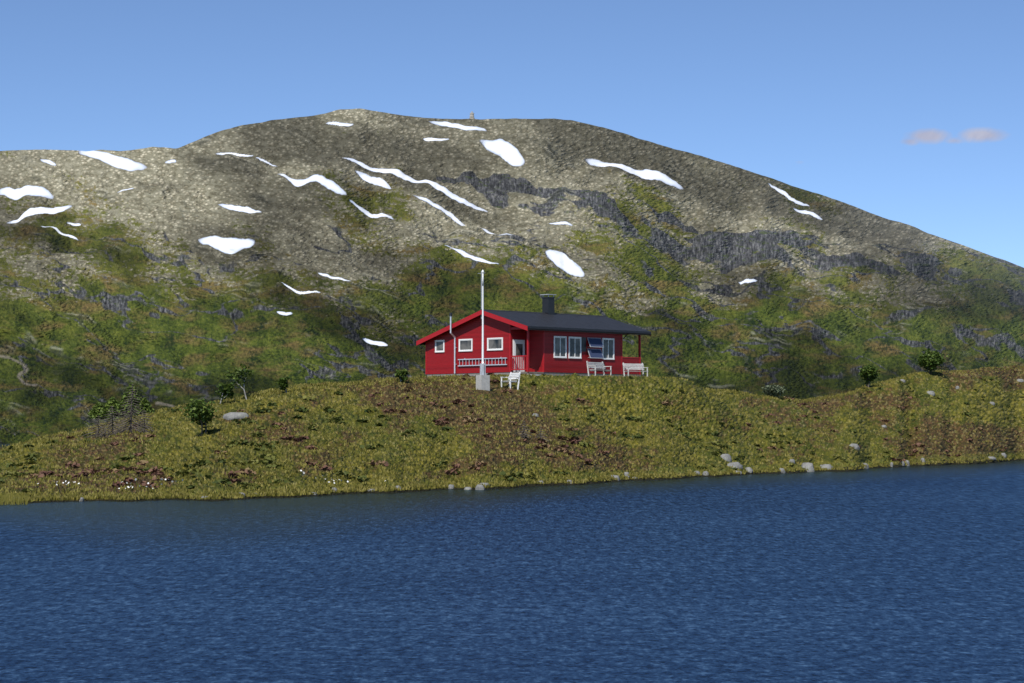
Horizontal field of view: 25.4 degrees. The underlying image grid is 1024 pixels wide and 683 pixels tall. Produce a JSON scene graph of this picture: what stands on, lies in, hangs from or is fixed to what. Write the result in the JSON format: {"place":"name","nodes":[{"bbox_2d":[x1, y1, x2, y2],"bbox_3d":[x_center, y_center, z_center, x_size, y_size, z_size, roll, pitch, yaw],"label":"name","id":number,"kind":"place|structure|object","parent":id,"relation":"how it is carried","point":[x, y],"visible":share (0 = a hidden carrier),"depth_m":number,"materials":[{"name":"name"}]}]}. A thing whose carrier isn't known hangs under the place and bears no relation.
{"place":"outdoors","nodes":[
{"label":"outdoors","id":0,"kind":"place"},
{"bbox_2d":[0,108,1023,443],"bbox_3d":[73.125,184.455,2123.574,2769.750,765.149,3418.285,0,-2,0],"label":"mountain terrain","id":1,"kind":"structure","parent":0,"point":[344,246],"depth_m":988.64,"materials":[{"name":"grey stone"}]},
{"bbox_2d":[469,111,474,118],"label":"cairn","id":2,"kind":"object","parent":1,"relation":"on","point":[471,115],"visible":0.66,"depth_m":1988.64,"materials":[{"name":"stone"}]},
{"bbox_2d":[0,444,1023,682],"bbox_3d":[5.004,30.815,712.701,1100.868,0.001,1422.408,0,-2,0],"label":"lake water","id":3,"kind":"structure","parent":0,"point":[910,574],"depth_m":37.31,"materials":[{"name":"blue liquid"}]},
{"bbox_2d":[0,492,27,504],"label":"shore sedge","id":4,"kind":"object","parent":3,"relation":"on","point":[18,500],"visible":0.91,"depth_m":79.09,"materials":[{"name":"green plant"}]},
{"bbox_2d":[0,365,1023,503],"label":"grassy bank","id":5,"kind":"structure","parent":0,"point":[628,398],"depth_m":131.00,"materials":[{"name":"green plant"}]},
{"bbox_2d":[82,402,109,437],"bbox_3d":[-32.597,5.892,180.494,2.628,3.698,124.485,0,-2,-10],"label":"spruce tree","id":6,"kind":"object","parent":5,"relation":"on","point":[95,410],"visible":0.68,"depth_m":239.51,"materials":[{"name":"green plant"}]},
{"bbox_2d":[88,396,127,439],"bbox_3d":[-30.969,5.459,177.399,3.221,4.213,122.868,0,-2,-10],"label":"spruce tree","id":7,"kind":"object","parent":5,"relation":"on","point":[112,402],"visible":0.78,"depth_m":234.79,"materials":[{"name":"green plant"}]},
{"bbox_2d":[104,382,150,436],"bbox_3d":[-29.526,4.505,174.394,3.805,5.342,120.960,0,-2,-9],"label":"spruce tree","id":8,"kind":"object","parent":5,"relation":"on","point":[128,406],"visible":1,"depth_m":116.25,"materials":[{"name":"green plant"}]},
{"bbox_2d":[132,397,157,432],"bbox_3d":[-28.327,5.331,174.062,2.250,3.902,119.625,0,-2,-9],"label":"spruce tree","id":9,"kind":"object","parent":5,"relation":"on","point":[145,405],"visible":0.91,"depth_m":231.21,"materials":[{"name":"green plant"}]},
{"bbox_2d":[179,398,216,434],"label":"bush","id":10,"kind":"object","parent":5,"relation":"on","point":[199,412],"visible":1,"depth_m":107.75,"materials":[{"name":"green plant"}]},
{"bbox_2d":[53,470,385,489],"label":"cotton grass","id":11,"kind":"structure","parent":5,"relation":"on","point":[182,480],"depth_m":85.69,"materials":[{"name":"white plant"}]},
{"bbox_2d":[215,383,234,404],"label":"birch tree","id":12,"kind":"object","parent":5,"relation":"on","point":[225,391],"visible":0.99,"depth_m":124.68,"materials":[{"name":"green plant"}]},
{"bbox_2d":[223,412,248,419],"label":"boulder","id":13,"kind":"object","parent":5,"relation":"on","point":[233,415],"visible":0.66,"depth_m":114.98,"materials":[{"name":"stone"}]},
{"bbox_2d":[224,363,254,399],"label":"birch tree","id":14,"kind":"object","parent":5,"relation":"on","point":[243,372],"visible":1,"depth_m":125.85,"materials":[{"name":"green plant"}]},
{"bbox_2d":[274,376,290,392],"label":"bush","id":15,"kind":"object","parent":5,"relation":"on","point":[282,383],"visible":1,"depth_m":126.38,"materials":[{"name":"green plant"}]},
{"bbox_2d":[394,368,410,381],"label":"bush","id":16,"kind":"object","parent":5,"relation":"on","point":[403,373],"visible":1,"depth_m":134.88,"materials":[{"name":"green plant"}]},
{"bbox_2d":[475,484,484,489],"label":"boulder","id":17,"kind":"object","parent":5,"relation":"on","point":[479,487],"visible":0.44,"depth_m":98.08,"materials":[{"name":"stone"}]},
{"bbox_2d":[476,270,489,390],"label":"flagpole","id":18,"kind":"object","parent":5,"relation":"on","point":[482,380],"visible":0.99,"depth_m":135.94,"materials":[{"name":"metal"}]},
{"bbox_2d":[501,372,520,388],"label":"garden seat","id":19,"kind":"object","parent":5,"relation":"on","point":[514,376],"visible":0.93,"depth_m":139.03,"materials":[{"name":"white paint"}]},
{"bbox_2d":[0,365,1023,501],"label":"grass tussocks","id":20,"kind":"object","parent":5,"relation":"on","point":[186,494],"depth_m":111.94,"materials":[{"name":"green plant"}]},
{"bbox_2d":[0,367,1023,492],"bbox_3d":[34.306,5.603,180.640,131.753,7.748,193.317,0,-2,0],"label":"dwarf shrubs","id":21,"kind":"object","parent":5,"relation":"on","point":[33,456],"visible":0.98,"depth_m":111.91,"materials":[{"name":"plant"}]},
{"bbox_2d":[518,421,532,438],"bbox_3d":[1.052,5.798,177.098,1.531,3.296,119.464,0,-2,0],"label":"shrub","id":22,"kind":"object","parent":5,"relation":"on","point":[523,436],"visible":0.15,"depth_m":117.89,"materials":[{"name":"green plant"}]},
{"bbox_2d":[416,271,650,376],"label":"cabin","id":23,"kind":"object","parent":5,"relation":"on","point":[547,340],"visible":0.94,"depth_m":150.07,"materials":[{"name":"red wood"}]},
{"bbox_2d":[535,426,547,440],"bbox_3d":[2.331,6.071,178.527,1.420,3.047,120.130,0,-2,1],"label":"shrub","id":24,"kind":"object","parent":5,"relation":"on","point":[540,436],"visible":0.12,"depth_m":118.88,"materials":[{"name":"green plant"}]},
{"bbox_2d":[586,361,611,375],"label":"bench","id":25,"kind":"object","parent":5,"relation":"on","point":[595,365],"visible":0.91,"depth_m":148.29,"materials":[{"name":"white wood"}]},
{"bbox_2d":[622,363,647,375],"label":"bench","id":26,"kind":"object","parent":5,"relation":"on","point":[640,367],"visible":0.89,"depth_m":151.12,"materials":[{"name":"white wood"}]},
{"bbox_2d":[721,454,731,461],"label":"boulder","id":27,"kind":"object","parent":5,"relation":"on","point":[727,457],"visible":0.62,"depth_m":135.25,"materials":[{"name":"stone"}]},
{"bbox_2d":[727,462,742,468],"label":"boulder","id":28,"kind":"object","parent":5,"relation":"on","point":[737,465],"visible":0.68,"depth_m":133.44,"materials":[{"name":"stone"}]},
{"bbox_2d":[745,467,752,472],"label":"boulder","id":29,"kind":"object","parent":5,"relation":"on","point":[749,469],"visible":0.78,"depth_m":134.68,"materials":[{"name":"stone"}]},
{"bbox_2d":[762,384,785,396],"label":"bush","id":30,"kind":"object","parent":5,"relation":"on","point":[773,390],"visible":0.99,"depth_m":180.29,"materials":[{"name":"green plant"}]},
{"bbox_2d":[801,462,814,471],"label":"boulder","id":31,"kind":"object","parent":5,"relation":"on","point":[809,466],"visible":0.45,"depth_m":141.63,"materials":[{"name":"stone"}]},
{"bbox_2d":[821,464,832,469],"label":"boulder","id":32,"kind":"object","parent":5,"relation":"on","point":[828,466],"visible":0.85,"depth_m":144.87,"materials":[{"name":"stone"}]},
{"bbox_2d":[849,444,859,449],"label":"boulder","id":33,"kind":"object","parent":5,"relation":"on","point":[856,446],"visible":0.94,"depth_m":153.05,"materials":[{"name":"stone"}]},
{"bbox_2d":[858,364,880,386],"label":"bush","id":34,"kind":"object","parent":5,"relation":"on","point":[868,373],"visible":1,"depth_m":199.85,"materials":[{"name":"green plant"}]},
{"bbox_2d":[916,348,947,373],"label":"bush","id":35,"kind":"object","parent":5,"relation":"on","point":[929,361],"visible":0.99,"depth_m":215.30,"materials":[{"name":"green plant"}]},
{"bbox_2d":[0,0,1023,267],"label":"sky","id":36,"kind":"structure","parent":0,"point":[827,98],"materials":[{"name":"blue"}]},
{"bbox_2d":[907,129,998,143],"bbox_3d":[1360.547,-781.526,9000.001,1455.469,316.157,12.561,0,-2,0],"label":"cloud","id":37,"kind":"structure","parent":0,"point":[935,136],"depth_m":9000.00,"materials":[{"name":"white"}]}
]}

